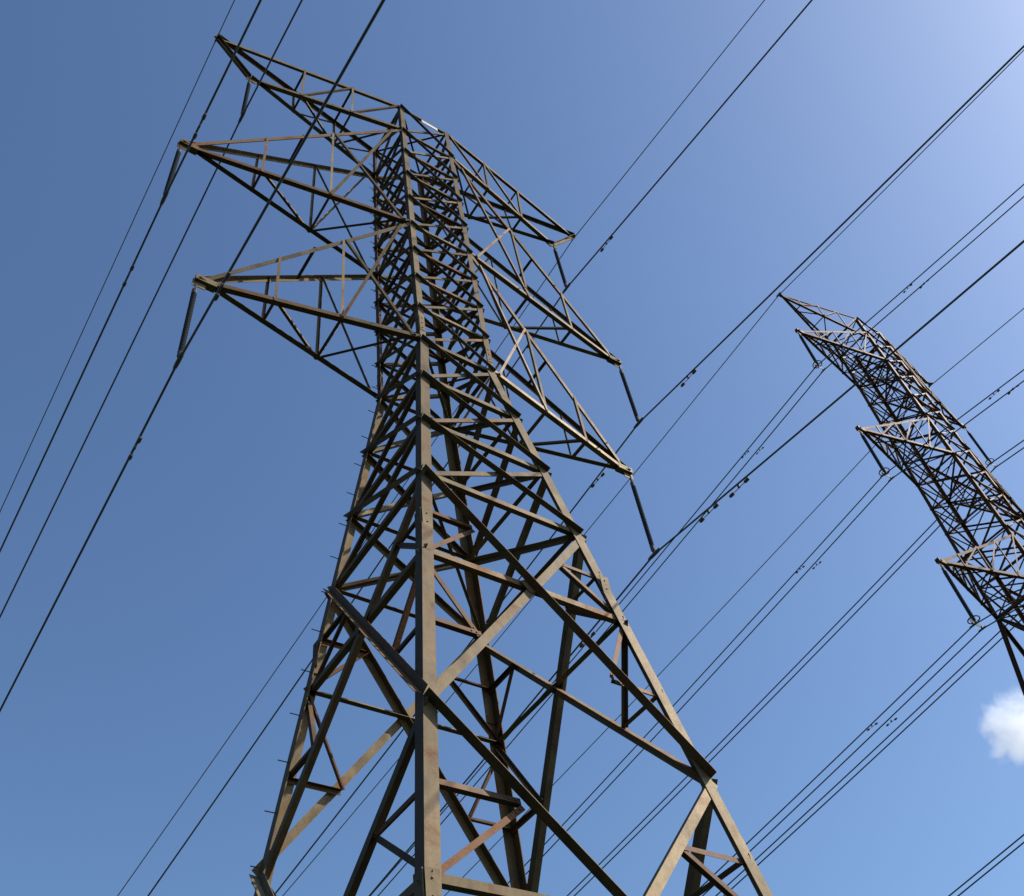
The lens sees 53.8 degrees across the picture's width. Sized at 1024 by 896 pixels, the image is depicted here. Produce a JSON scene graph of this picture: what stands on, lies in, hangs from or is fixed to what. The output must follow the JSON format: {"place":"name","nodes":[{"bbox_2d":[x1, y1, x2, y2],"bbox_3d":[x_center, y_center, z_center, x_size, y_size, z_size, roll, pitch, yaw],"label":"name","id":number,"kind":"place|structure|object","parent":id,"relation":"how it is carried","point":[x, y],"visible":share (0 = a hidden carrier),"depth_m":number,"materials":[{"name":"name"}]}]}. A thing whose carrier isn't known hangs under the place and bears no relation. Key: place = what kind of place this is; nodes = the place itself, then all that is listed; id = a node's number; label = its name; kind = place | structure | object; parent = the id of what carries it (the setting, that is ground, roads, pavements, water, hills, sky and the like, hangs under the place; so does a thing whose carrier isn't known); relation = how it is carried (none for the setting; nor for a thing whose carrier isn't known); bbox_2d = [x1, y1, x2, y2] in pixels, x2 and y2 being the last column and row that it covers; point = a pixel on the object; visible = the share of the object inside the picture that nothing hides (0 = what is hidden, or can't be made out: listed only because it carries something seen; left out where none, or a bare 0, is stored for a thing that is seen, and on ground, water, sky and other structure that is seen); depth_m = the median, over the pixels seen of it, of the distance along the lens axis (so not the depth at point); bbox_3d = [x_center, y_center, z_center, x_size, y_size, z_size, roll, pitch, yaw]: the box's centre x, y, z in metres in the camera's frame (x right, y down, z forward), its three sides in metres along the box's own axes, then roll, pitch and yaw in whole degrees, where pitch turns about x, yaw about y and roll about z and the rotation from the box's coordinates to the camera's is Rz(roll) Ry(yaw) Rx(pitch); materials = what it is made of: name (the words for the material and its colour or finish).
{"place":"outdoors","nodes":[
{"label":"outdoors","id":0,"kind":"place"},
{"bbox_2d":[0,0,1023,895],"label":"sky","id":1,"kind":"structure","parent":0,"point":[208,558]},
{"bbox_3d":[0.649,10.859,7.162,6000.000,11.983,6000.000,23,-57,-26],"label":"ground","id":2,"kind":"structure","parent":0,"visible":0},
{"bbox_2d":[177,34,772,895],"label":"transmission tower","id":3,"kind":"structure","parent":2,"relation":"on","point":[425,684],"depth_m":17.79,"materials":[{"name":"metal"}]},
{"bbox_2d":[160,144,181,205],"bbox_3d":[-7.279,-5.972,21.671,0.106,2.660,0.400,23,-57,-26],"label":"insulator","id":4,"kind":"object","parent":3,"relation":"attached to","point":[173,168],"visible":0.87,"depth_m":21.47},
{"bbox_2d":[173,281,197,368],"bbox_3d":[-5.844,-2.322,18.205,0.106,2.660,0.400,23,-57,-26],"label":"insulator","id":5,"kind":"object","parent":3,"relation":"attached to","point":[186,326],"visible":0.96,"depth_m":17.96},
{"bbox_2d":[238,78,250,122],"bbox_3d":[-6.989,-9.232,26.532,0.106,2.660,0.400,23,-57,-26],"label":"insulator","id":6,"kind":"object","parent":3,"relation":"attached to","point":[246,95],"visible":0.95,"depth_m":26.27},
{"bbox_2d":[553,244,569,292],"bbox_3d":[1.469,-5.582,30.958,0.106,2.660,0.400,23,-57,-26],"label":"insulator","id":7,"kind":"object","parent":3,"relation":"attached to","point":[566,286],"visible":1,"depth_m":30.68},
{"bbox_2d":[619,364,643,427],"bbox_3d":[3.133,-1.479,27.119,0.106,2.660,0.400,23,-57,-26],"label":"insulator","id":8,"kind":"object","parent":3,"relation":"attached to","point":[633,407],"visible":1,"depth_m":26.85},
{"bbox_2d":[630,474,659,559],"bbox_3d":[2.928,1.464,22.795,0.106,2.660,0.400,23,-57,-26],"label":"insulator","id":9,"kind":"object","parent":3,"relation":"attached to","point":[655,552],"visible":1,"depth_m":22.52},
{"bbox_2d":[779,294,1023,694],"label":"transmission tower","id":10,"kind":"structure","parent":2,"relation":"on","point":[910,372],"depth_m":44.04,"materials":[{"name":"metal"}]},
{"bbox_2d":[798,332,825,371],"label":"insulator","id":11,"kind":"object","parent":10,"relation":"attached to","point":[815,363],"visible":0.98,"depth_m":44.77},
{"bbox_2d":[0,0,1023,895],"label":"conductors","id":12,"kind":"object","parent":11,"relation":"hanging from","point":[702,514],"visible":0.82,"depth_m":31.98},
{"bbox_2d":[122,34,1018,730],"bbox_3d":[7.790,-2.231,35.509,39.671,26.333,10.993,23,-57,-26],"label":"line hardware","id":13,"kind":"object","parent":12,"relation":"attached to","point":[228,274],"visible":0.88,"depth_m":21.21,"materials":[{"name":"black metal"}]},
{"bbox_2d":[859,430,893,481],"bbox_3d":[14.289,0.182,39.968,0.580,2.984,0.444,23,-57,-26],"label":"insulator","id":14,"kind":"object","parent":10,"relation":"attached to","point":[882,470],"visible":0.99,"depth_m":39.53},
{"bbox_2d":[939,562,985,631],"bbox_3d":[15.172,4.956,34.318,0.580,2.984,0.444,23,-57,-26],"label":"insulator","id":15,"kind":"object","parent":10,"relation":"attached to","point":[962,601],"visible":1,"depth_m":33.91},
{"bbox_2d":[966,429,995,468],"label":"insulator","id":16,"kind":"object","parent":10,"relation":"attached to","point":[988,460],"visible":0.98,"depth_m":50.21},
{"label":"far-span transmission tower","id":17,"kind":"object","parent":2,"relation":"on","visible":0},
{"bbox_2d":[0,0,1023,895],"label":"shield wires","id":18,"kind":"object","parent":17,"relation":"attached to","point":[452,414],"visible":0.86,"depth_m":45.14,"materials":[{"name":"grey metal"}]}
]}

